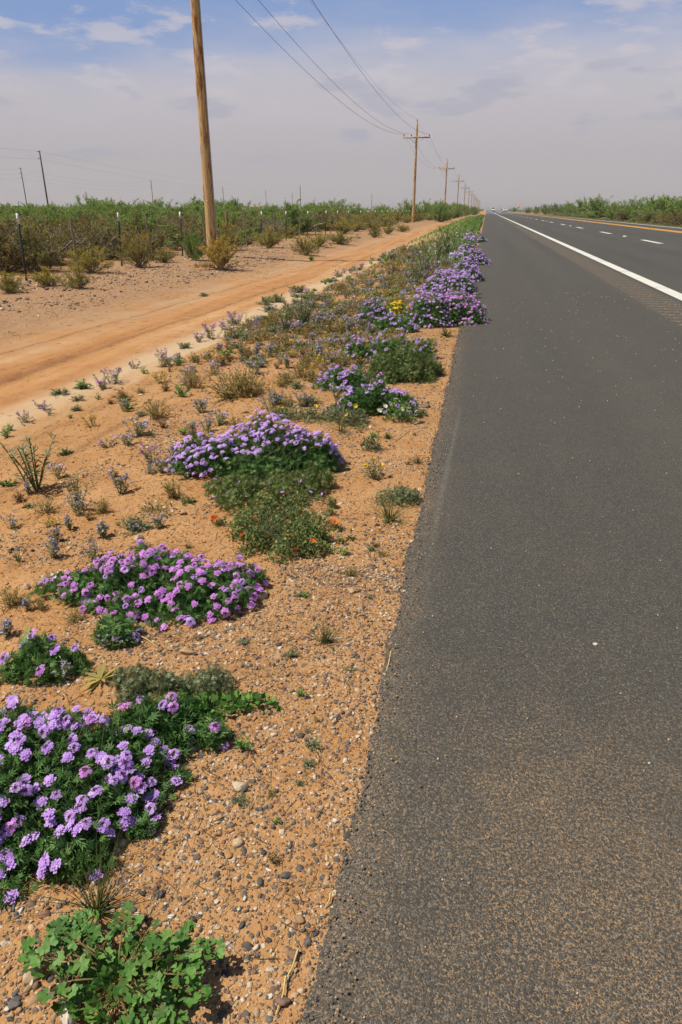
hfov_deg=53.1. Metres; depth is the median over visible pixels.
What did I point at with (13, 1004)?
stone
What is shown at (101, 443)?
purple wildflower
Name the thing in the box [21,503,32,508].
orange wildflower
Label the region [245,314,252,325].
olive tuft
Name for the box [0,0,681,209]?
sky
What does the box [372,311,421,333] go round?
verbena clump
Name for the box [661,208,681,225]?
scrub bush
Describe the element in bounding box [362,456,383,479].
yellow flower plant
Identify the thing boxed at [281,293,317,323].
tall weed
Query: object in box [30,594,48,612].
olive tuft
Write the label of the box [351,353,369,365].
dry tuft
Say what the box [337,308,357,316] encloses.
olive tuft
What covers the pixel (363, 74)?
power line
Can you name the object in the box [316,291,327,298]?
lilac wildflower
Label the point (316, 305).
grey mat
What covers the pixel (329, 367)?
purple wildflower
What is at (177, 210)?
mesquite
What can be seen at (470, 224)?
roadside weeds
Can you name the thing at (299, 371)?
olive tuft
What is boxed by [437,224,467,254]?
tall weed
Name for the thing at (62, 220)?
scrub bush
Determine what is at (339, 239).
creosote bush
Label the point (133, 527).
lilac wildflower
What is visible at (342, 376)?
verbena clump
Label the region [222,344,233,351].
dry tuft
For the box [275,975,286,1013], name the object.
dry stalk
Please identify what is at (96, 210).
mesquite
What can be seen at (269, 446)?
verbena clump
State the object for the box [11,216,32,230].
grey brush
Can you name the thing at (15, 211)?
mesquite
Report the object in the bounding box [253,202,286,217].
mesquite
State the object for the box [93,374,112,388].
purple wildflower
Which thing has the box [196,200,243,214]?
mesquite
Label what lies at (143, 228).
fence wire
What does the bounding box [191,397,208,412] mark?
lilac wildflower
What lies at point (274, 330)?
grey mat
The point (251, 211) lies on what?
mesquite
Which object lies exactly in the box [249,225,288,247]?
creosote bush
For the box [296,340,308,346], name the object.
grey mat
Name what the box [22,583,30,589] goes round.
stone
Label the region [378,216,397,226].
creosote bush
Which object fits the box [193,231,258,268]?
creosote bush
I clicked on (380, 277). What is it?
lilac wildflower
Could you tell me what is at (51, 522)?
yellow wildflower
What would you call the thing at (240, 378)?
olive tuft
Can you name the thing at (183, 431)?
green sprout
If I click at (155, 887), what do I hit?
stone
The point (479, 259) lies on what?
verbena clump
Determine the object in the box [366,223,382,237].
creosote bush
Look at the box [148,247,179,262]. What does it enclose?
creosote bush
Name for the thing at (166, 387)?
dry tuft
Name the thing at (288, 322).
lilac wildflower
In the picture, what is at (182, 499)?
orange wildflower
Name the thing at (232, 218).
mesquite
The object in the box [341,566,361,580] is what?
olive tuft
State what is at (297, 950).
dry stalk
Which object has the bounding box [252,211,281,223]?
mesquite
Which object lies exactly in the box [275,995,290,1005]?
stone
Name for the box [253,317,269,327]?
olive tuft
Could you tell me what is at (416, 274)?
tall weed
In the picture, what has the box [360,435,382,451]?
dark weed
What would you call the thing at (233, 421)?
olive tuft
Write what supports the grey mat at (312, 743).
on the ground at (14, 326)
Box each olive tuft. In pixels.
[0,584,34,608]
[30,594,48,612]
[31,497,65,517]
[59,604,89,628]
[92,495,111,514]
[133,387,148,393]
[143,397,177,419]
[158,357,168,366]
[161,478,187,498]
[176,368,206,388]
[186,352,203,362]
[201,370,261,404]
[222,367,258,395]
[223,327,234,339]
[229,416,243,426]
[230,371,269,398]
[236,322,250,330]
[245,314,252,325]
[245,324,261,334]
[246,326,274,342]
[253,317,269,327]
[262,405,287,421]
[264,312,283,321]
[265,312,281,328]
[265,325,299,346]
[265,787,279,800]
[273,376,288,386]
[274,370,298,385]
[279,394,295,406]
[283,358,316,377]
[284,346,303,357]
[293,325,305,334]
[293,353,315,367]
[295,363,322,382]
[300,330,308,338]
[301,324,315,332]
[310,345,347,366]
[317,314,356,334]
[318,332,331,340]
[324,336,340,346]
[332,279,344,290]
[334,354,354,366]
[336,285,348,294]
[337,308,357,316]
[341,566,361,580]
[344,301,360,311]
[375,548,387,556]
[377,254,410,272]
[381,275,399,285]
[397,278,407,287]
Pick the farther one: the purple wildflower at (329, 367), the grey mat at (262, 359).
the grey mat at (262, 359)
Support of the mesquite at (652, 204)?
on the ground at (14, 326)
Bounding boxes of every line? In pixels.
[240,5,461,187]
[258,0,472,197]
[312,0,477,198]
[312,3,470,191]
[490,211,681,299]
[510,212,681,232]
[528,214,681,231]
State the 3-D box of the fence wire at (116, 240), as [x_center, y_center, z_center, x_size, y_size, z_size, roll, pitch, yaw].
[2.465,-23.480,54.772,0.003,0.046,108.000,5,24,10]
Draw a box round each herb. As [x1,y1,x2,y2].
[201,460,337,511]
[371,481,423,507]
[438,287,464,297]
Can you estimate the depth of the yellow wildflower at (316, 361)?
6.28 m
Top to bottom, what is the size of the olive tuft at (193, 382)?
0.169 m
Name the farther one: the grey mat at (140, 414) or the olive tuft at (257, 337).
the olive tuft at (257, 337)
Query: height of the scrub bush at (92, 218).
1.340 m
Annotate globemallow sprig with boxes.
[211,515,228,525]
[328,519,343,530]
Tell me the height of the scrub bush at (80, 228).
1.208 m
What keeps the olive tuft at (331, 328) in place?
on the ground at (14, 326)
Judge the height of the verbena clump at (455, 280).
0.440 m
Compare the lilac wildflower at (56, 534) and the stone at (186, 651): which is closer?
the stone at (186, 651)
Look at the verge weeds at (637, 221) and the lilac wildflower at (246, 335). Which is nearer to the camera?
the lilac wildflower at (246, 335)
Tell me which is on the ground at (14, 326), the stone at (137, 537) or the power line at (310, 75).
the stone at (137, 537)
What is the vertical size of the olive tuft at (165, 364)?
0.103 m
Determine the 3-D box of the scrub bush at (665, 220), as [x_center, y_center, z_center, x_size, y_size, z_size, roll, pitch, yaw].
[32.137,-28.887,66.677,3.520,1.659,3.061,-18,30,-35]
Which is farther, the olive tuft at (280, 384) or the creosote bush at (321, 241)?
the creosote bush at (321, 241)
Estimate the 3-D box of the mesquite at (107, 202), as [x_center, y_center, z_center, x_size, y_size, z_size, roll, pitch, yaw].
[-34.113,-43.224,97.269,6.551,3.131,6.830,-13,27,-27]
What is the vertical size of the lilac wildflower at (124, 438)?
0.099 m
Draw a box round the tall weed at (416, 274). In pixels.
[406,259,424,284]
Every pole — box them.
[19,168,26,202]
[37,151,47,206]
[190,0,216,255]
[403,119,429,222]
[439,161,453,202]
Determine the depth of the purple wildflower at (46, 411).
5.19 m
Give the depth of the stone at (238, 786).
1.68 m
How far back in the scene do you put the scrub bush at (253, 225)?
31.24 m
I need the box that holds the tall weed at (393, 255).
[388,252,400,261]
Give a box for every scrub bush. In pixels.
[0,213,54,240]
[0,215,73,272]
[2,216,94,264]
[7,215,78,241]
[38,218,82,243]
[51,210,145,259]
[56,217,120,251]
[73,211,100,223]
[73,220,129,252]
[88,211,124,227]
[107,211,174,253]
[150,215,201,231]
[151,217,202,249]
[163,216,217,245]
[164,213,178,220]
[165,212,198,224]
[235,214,272,240]
[258,216,291,228]
[311,214,328,229]
[313,211,347,230]
[611,209,632,220]
[634,209,658,222]
[650,208,681,224]
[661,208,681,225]
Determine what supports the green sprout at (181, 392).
on the ground at (14, 326)
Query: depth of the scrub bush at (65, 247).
17.51 m
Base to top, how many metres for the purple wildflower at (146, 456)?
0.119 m
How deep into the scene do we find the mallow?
1.24 m
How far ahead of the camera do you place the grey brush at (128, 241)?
20.62 m
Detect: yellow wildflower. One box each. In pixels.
[37,516,63,525]
[81,414,97,428]
[151,371,167,382]
[195,348,225,361]
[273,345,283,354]
[307,353,325,365]
[310,358,339,370]
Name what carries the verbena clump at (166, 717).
on the ground at (14, 326)
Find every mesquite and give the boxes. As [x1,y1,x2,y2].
[0,201,36,217]
[2,204,48,223]
[7,201,42,213]
[14,206,83,229]
[30,203,67,215]
[55,204,105,223]
[64,192,118,216]
[73,201,113,218]
[85,198,166,224]
[87,197,123,205]
[90,206,180,251]
[98,197,125,219]
[127,199,167,217]
[130,201,165,216]
[136,197,178,211]
[166,204,187,216]
[178,194,215,211]
[178,225,211,260]
[180,208,216,220]
[182,204,203,215]
[192,207,266,242]
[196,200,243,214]
[215,205,236,217]
[216,196,260,214]
[236,204,267,218]
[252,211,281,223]
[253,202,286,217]
[261,203,284,211]
[265,198,330,234]
[284,202,334,215]
[316,201,340,213]
[318,198,356,213]
[338,203,368,214]
[343,207,363,215]
[366,205,394,213]
[366,210,388,218]
[371,204,393,210]
[396,197,423,216]
[415,198,438,219]
[425,200,452,221]
[429,198,455,221]
[446,204,455,220]
[451,203,464,218]
[470,206,481,214]
[524,207,534,212]
[536,204,551,213]
[545,202,563,213]
[554,201,576,215]
[563,197,593,216]
[572,194,616,217]
[599,202,624,218]
[605,195,646,220]
[627,194,673,222]
[640,195,675,214]
[643,195,681,222]
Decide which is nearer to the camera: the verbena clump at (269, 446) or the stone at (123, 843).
the stone at (123, 843)
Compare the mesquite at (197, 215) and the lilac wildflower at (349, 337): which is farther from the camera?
the mesquite at (197, 215)
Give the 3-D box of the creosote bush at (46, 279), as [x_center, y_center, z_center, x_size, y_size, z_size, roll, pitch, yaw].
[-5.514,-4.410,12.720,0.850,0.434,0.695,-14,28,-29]
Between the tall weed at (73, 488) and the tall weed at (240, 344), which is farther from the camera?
the tall weed at (240, 344)
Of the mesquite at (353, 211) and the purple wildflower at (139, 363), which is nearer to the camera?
the purple wildflower at (139, 363)
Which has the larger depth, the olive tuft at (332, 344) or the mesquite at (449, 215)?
the mesquite at (449, 215)
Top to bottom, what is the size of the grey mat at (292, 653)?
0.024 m
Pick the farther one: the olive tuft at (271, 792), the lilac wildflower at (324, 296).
the lilac wildflower at (324, 296)
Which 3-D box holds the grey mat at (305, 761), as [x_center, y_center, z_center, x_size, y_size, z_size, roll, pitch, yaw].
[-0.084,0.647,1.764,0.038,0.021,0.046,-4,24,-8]
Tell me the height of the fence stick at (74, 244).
1.210 m
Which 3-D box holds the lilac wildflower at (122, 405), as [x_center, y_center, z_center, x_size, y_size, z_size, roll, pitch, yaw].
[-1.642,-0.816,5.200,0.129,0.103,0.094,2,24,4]
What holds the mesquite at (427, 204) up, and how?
on the ground at (14, 326)
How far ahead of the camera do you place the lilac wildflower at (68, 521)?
3.12 m
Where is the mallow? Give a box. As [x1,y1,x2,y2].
[17,899,225,1023]
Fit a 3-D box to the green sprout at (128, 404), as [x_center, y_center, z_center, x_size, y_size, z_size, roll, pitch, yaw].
[-1.646,-0.833,5.248,0.150,0.103,0.138,6,25,13]
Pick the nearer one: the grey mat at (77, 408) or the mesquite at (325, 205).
the grey mat at (77, 408)
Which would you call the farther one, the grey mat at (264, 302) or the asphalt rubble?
the grey mat at (264, 302)
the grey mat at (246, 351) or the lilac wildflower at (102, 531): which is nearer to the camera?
the lilac wildflower at (102, 531)
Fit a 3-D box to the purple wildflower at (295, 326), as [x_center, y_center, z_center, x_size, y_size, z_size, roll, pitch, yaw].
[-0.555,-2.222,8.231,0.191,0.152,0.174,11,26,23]
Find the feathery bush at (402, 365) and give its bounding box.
[366,340,445,384]
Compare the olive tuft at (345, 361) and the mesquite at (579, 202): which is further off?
the mesquite at (579, 202)
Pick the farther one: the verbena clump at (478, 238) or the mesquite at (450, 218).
the mesquite at (450, 218)
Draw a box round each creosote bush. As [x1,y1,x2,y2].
[0,270,31,292]
[2,218,63,271]
[22,263,67,287]
[57,263,94,288]
[61,243,115,273]
[114,226,158,267]
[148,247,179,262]
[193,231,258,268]
[218,220,248,248]
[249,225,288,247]
[275,225,301,237]
[291,233,323,254]
[310,232,332,246]
[322,231,357,243]
[324,216,359,233]
[343,215,369,231]
[350,213,383,229]
[358,213,386,228]
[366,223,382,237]
[378,214,398,224]
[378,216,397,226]
[382,223,395,233]
[392,211,403,221]
[395,223,411,231]
[401,215,414,222]
[415,211,426,220]
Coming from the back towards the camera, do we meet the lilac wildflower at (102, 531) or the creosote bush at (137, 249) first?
the creosote bush at (137, 249)
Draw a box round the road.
[300,210,681,1023]
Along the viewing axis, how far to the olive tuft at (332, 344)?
7.25 m
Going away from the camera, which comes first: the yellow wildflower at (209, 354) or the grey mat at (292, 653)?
the grey mat at (292, 653)
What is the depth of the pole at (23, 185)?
200.73 m
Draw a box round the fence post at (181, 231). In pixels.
[179,212,183,255]
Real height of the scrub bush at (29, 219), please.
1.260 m
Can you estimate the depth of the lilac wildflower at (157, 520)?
3.11 m
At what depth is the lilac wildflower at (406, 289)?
11.51 m
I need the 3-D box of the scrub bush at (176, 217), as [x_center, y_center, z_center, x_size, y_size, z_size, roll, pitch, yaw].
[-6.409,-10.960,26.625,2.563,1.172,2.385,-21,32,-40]
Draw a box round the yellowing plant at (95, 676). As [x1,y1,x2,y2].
[77,656,119,692]
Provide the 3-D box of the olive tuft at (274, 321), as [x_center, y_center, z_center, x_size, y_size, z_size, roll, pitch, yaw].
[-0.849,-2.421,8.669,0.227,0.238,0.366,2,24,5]
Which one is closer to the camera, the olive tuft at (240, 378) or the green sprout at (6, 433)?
the green sprout at (6, 433)
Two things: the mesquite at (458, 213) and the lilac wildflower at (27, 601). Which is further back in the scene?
the mesquite at (458, 213)
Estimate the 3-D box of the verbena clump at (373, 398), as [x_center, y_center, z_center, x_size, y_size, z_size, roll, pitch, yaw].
[0.286,-0.854,4.828,0.737,0.288,0.542,5,24,10]
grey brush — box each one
[1,218,64,268]
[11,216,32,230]
[109,232,156,256]
[247,223,275,236]
[262,218,292,236]
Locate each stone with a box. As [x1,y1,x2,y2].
[7,999,21,1008]
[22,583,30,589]
[22,965,41,984]
[60,1001,80,1023]
[117,838,126,846]
[133,534,143,540]
[152,884,158,891]
[179,647,194,654]
[232,781,247,791]
[232,837,243,846]
[258,589,267,599]
[273,652,282,659]
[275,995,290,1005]
[279,776,287,781]
[280,871,290,878]
[288,949,299,960]
[295,914,304,923]
[347,587,354,593]
[353,665,363,670]
[421,403,430,406]
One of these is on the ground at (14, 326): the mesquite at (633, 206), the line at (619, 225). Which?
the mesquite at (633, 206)
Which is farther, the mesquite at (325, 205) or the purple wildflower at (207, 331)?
the mesquite at (325, 205)
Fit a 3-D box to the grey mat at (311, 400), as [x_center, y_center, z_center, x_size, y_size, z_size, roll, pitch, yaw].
[-0.236,-0.829,5.045,0.191,0.065,0.158,-21,32,-39]
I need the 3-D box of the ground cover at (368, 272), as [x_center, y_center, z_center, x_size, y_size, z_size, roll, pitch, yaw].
[2.091,-6.828,18.620,2.786,0.306,28.466,5,24,10]
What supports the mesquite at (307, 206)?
on the ground at (14, 326)
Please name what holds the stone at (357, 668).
on the ground at (14, 326)
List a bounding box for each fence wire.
[1,218,324,236]
[8,222,334,249]
[33,212,385,221]
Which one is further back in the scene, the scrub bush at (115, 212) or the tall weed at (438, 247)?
the scrub bush at (115, 212)
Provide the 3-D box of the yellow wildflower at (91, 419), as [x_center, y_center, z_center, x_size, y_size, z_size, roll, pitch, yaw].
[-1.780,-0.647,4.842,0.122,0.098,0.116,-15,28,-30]
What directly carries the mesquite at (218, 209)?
on the ground at (14, 326)
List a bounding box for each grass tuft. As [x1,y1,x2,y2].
[0,823,198,1002]
[6,542,26,565]
[282,301,315,323]
[300,620,356,648]
[326,420,356,436]
[362,491,422,532]
[383,431,394,438]
[407,453,426,464]
[438,328,453,337]
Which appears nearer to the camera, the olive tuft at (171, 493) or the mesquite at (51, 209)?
the olive tuft at (171, 493)
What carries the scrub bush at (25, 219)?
on the ground at (14, 326)
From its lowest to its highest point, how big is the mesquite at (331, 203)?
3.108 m
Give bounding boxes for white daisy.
[35,569,71,586]
[137,498,177,517]
[377,395,419,423]
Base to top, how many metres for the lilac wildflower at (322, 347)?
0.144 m
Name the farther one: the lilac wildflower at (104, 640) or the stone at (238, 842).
the lilac wildflower at (104, 640)
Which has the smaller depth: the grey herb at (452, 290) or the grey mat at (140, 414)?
the grey mat at (140, 414)
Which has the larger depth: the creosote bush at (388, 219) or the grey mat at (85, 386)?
the creosote bush at (388, 219)
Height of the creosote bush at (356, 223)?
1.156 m
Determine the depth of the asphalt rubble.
1.71 m
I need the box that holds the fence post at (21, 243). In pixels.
[16,213,27,280]
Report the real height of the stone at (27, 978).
0.019 m
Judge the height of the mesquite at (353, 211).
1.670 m
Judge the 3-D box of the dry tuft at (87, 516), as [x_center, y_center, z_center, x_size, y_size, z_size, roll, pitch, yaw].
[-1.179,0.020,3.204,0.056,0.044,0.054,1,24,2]
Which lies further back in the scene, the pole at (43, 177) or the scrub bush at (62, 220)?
the pole at (43, 177)
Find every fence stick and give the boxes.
[69,217,79,271]
[145,216,152,253]
[201,213,206,247]
[244,212,247,246]
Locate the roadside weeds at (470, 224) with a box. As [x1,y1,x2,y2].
[366,214,484,277]
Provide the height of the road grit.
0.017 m
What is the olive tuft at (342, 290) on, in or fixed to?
on the ground at (14, 326)
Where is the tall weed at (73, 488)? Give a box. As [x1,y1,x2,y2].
[63,471,90,509]
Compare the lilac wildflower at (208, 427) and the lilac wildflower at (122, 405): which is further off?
the lilac wildflower at (122, 405)
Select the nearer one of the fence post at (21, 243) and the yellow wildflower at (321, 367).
the yellow wildflower at (321, 367)
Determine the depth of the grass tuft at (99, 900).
1.38 m
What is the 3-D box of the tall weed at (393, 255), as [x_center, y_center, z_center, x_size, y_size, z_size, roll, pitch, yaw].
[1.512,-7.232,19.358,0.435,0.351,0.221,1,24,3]
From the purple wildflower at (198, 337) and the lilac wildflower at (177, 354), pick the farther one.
the purple wildflower at (198, 337)
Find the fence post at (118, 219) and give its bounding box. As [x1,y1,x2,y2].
[117,212,122,265]
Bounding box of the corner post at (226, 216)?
[224,211,228,230]
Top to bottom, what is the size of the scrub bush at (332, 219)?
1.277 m
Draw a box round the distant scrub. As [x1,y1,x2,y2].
[25,204,606,217]
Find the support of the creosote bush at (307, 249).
on the ground at (14, 326)
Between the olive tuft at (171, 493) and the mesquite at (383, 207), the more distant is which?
the mesquite at (383, 207)
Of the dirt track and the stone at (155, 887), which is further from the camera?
the dirt track
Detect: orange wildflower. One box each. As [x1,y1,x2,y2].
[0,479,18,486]
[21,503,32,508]
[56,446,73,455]
[180,497,197,505]
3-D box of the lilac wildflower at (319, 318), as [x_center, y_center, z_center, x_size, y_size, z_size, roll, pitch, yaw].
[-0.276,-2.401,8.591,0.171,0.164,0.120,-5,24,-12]
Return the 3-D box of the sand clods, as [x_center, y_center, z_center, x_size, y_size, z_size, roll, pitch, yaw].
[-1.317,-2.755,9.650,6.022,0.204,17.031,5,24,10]
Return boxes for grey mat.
[50,387,70,395]
[69,394,85,401]
[69,404,82,410]
[72,382,93,388]
[116,514,153,536]
[135,409,147,416]
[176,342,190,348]
[224,342,238,347]
[230,790,248,805]
[232,331,242,338]
[234,346,260,353]
[236,638,252,644]
[246,359,269,366]
[252,356,271,362]
[256,296,272,304]
[257,304,276,312]
[261,292,285,302]
[264,325,284,334]
[281,649,301,657]
[285,284,305,292]
[289,380,304,389]
[292,590,306,596]
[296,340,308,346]
[299,394,321,405]
[301,758,315,769]
[305,738,323,751]
[309,323,321,328]
[310,302,323,307]
[366,544,376,551]
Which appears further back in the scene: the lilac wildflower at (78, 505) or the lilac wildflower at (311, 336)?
the lilac wildflower at (311, 336)
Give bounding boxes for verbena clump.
[0,625,93,687]
[0,695,193,909]
[25,539,270,631]
[89,612,143,649]
[101,686,208,767]
[125,806,162,841]
[158,408,344,479]
[193,712,232,753]
[309,362,373,391]
[329,372,431,419]
[338,328,439,361]
[354,299,395,322]
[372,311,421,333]
[399,282,462,327]
[416,268,477,295]
[437,287,488,327]
[449,233,491,264]
[452,254,485,281]
[463,231,488,242]
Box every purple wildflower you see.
[16,410,33,423]
[32,399,52,409]
[43,406,52,414]
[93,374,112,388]
[97,434,115,446]
[100,367,123,383]
[128,360,140,368]
[138,443,160,461]
[154,347,166,360]
[192,331,204,341]
[194,322,224,338]
[217,317,233,328]
[221,311,242,321]
[228,314,242,325]
[242,360,264,373]
[265,305,281,312]
[291,322,302,333]
[322,360,334,371]
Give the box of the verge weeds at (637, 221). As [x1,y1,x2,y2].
[543,214,681,226]
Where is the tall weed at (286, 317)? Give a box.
[277,300,297,331]
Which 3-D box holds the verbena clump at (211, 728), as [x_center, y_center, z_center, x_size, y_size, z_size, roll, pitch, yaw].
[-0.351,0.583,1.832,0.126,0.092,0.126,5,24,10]
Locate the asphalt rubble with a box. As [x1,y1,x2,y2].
[291,328,461,1023]
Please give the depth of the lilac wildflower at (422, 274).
13.75 m
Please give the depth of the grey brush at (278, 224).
34.95 m
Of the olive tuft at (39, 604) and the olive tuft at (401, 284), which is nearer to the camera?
the olive tuft at (39, 604)
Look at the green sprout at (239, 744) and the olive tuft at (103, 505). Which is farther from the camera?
the olive tuft at (103, 505)
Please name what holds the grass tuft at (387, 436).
on the ground at (14, 326)
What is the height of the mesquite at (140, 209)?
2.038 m
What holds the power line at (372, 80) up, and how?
attached to the utility pole at (414, 184)
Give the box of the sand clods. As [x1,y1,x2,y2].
[0,270,457,871]
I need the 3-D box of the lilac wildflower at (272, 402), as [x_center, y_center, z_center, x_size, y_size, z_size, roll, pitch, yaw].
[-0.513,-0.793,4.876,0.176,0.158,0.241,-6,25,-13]
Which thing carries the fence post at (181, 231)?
on the ground at (14, 326)
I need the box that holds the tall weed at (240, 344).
[236,337,247,348]
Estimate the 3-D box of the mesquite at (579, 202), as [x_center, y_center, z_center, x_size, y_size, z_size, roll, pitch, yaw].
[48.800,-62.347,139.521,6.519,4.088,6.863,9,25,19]
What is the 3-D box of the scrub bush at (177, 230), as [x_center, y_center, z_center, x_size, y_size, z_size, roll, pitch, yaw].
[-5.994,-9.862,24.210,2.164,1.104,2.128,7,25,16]
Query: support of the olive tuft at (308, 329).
on the ground at (14, 326)
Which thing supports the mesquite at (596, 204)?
on the ground at (14, 326)
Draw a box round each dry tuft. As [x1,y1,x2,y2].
[10,490,26,501]
[84,511,96,519]
[106,468,118,477]
[112,386,126,399]
[113,388,134,400]
[156,418,168,427]
[159,383,172,390]
[211,353,229,365]
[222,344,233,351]
[224,352,233,361]
[239,349,254,358]
[268,850,280,863]
[273,362,280,367]
[298,345,310,354]
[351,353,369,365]
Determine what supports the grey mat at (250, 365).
on the ground at (14, 326)
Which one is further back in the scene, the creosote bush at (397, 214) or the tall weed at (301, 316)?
the creosote bush at (397, 214)
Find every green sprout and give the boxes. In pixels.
[0,428,10,436]
[0,668,19,682]
[3,423,12,430]
[75,378,91,388]
[119,398,139,408]
[140,367,148,373]
[171,383,190,396]
[173,357,186,365]
[178,426,187,434]
[219,349,234,357]
[234,732,252,750]
[296,687,307,696]
[339,546,348,555]
[367,289,379,297]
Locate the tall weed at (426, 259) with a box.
[413,245,437,272]
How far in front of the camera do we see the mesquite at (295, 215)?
38.30 m
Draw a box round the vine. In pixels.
[178,689,282,730]
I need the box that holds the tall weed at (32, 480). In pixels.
[0,432,58,490]
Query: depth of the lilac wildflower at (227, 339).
7.87 m
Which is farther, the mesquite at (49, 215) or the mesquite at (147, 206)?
the mesquite at (147, 206)
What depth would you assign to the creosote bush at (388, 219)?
61.51 m
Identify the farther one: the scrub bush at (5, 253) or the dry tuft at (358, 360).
the scrub bush at (5, 253)
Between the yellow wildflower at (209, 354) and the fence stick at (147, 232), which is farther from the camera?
the fence stick at (147, 232)
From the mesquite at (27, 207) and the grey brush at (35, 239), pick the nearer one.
the grey brush at (35, 239)
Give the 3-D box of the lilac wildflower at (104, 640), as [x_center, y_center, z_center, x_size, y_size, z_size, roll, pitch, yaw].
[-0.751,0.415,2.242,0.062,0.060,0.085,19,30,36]
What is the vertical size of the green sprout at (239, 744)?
0.046 m
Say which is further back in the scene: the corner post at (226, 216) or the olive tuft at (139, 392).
the corner post at (226, 216)
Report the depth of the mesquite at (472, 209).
192.56 m
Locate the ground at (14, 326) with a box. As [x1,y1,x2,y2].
[0,210,680,1023]
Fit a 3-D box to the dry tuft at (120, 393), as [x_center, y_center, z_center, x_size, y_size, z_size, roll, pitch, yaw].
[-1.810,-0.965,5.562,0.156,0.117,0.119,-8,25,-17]
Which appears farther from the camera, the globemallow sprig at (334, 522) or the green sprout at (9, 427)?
the green sprout at (9, 427)
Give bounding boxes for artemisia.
[104,663,194,707]
[177,662,234,701]
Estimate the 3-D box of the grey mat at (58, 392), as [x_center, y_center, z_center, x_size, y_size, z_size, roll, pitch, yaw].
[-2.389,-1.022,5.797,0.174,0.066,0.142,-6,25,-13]
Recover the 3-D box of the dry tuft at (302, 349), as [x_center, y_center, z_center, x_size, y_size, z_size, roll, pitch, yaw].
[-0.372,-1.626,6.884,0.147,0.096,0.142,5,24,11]
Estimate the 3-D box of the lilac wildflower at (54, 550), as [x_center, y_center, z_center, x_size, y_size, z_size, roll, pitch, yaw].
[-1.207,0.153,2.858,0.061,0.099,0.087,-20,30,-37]
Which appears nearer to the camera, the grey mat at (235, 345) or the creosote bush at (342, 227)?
the grey mat at (235, 345)
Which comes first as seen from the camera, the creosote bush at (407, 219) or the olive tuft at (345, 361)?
the olive tuft at (345, 361)
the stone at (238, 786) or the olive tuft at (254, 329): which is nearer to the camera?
the stone at (238, 786)
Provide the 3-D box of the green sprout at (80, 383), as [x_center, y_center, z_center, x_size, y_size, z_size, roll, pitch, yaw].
[-2.269,-1.133,6.017,0.135,0.109,0.148,7,25,15]
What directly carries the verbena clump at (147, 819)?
on the ground at (14, 326)
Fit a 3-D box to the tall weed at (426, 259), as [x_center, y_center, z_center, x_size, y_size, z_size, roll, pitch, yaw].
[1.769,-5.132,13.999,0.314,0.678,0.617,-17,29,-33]
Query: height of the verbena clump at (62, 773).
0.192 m
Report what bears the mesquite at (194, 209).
on the ground at (14, 326)
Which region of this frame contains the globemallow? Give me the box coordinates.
[223,487,354,564]
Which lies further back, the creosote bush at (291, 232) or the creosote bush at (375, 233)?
the creosote bush at (375, 233)
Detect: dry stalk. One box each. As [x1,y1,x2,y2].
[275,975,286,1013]
[282,949,298,986]
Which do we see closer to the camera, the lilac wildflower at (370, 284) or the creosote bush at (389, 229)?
the lilac wildflower at (370, 284)
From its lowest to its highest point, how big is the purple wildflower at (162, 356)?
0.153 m
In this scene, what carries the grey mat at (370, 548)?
on the ground at (14, 326)
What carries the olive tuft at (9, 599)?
on the ground at (14, 326)
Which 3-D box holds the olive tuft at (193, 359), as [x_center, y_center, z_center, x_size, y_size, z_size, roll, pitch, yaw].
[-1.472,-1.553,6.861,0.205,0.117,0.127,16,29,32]
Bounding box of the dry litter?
[0,251,454,964]
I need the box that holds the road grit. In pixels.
[310,290,679,1023]
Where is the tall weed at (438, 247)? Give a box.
[419,234,453,265]
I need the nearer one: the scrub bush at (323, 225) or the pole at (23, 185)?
the scrub bush at (323, 225)
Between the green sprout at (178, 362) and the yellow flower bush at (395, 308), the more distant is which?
the yellow flower bush at (395, 308)
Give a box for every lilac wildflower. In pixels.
[0,514,21,529]
[0,617,13,637]
[21,598,30,610]
[24,480,30,494]
[42,537,59,558]
[47,462,74,478]
[47,527,63,540]
[51,658,72,680]
[63,514,71,530]
[65,492,94,515]
[80,540,97,558]
[94,520,109,538]
[97,634,118,646]
[109,467,134,493]
[115,432,135,444]
[117,399,133,410]
[120,634,140,648]
[122,416,161,435]
[128,523,140,533]
[141,459,154,473]
[145,456,169,472]
[149,512,167,528]
[163,355,178,366]
[165,443,177,461]
[173,352,182,359]
[178,365,196,380]
[182,467,192,477]
[183,418,197,433]
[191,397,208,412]
[199,415,213,431]
[201,361,220,374]
[208,408,230,425]
[214,343,223,352]
[222,335,232,344]
[242,329,254,343]
[252,341,260,356]
[256,390,280,411]
[257,344,274,357]
[267,341,279,356]
[271,390,284,404]
[283,354,290,368]
[287,321,300,332]
[289,320,305,332]
[294,391,314,406]
[298,393,312,405]
[308,332,317,342]
[314,308,326,317]
[315,346,322,356]
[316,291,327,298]
[316,315,323,327]
[316,340,328,351]
[325,337,343,349]
[325,352,339,365]
[329,383,352,400]
[330,304,341,314]
[336,332,351,346]
[345,321,352,330]
[363,279,380,287]
[366,323,375,332]
[378,274,390,283]
[405,285,413,293]
[416,269,427,277]
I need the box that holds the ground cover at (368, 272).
[176,240,463,374]
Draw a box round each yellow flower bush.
[275,400,371,429]
[382,300,410,315]
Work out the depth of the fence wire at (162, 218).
16.19 m
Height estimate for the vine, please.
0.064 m
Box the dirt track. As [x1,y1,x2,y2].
[0,215,473,439]
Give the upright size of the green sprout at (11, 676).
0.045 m
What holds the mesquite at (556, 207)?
on the ground at (14, 326)
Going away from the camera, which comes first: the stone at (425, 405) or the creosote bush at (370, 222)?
the stone at (425, 405)
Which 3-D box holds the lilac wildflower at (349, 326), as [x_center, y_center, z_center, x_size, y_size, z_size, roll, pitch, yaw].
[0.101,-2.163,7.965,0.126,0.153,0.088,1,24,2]

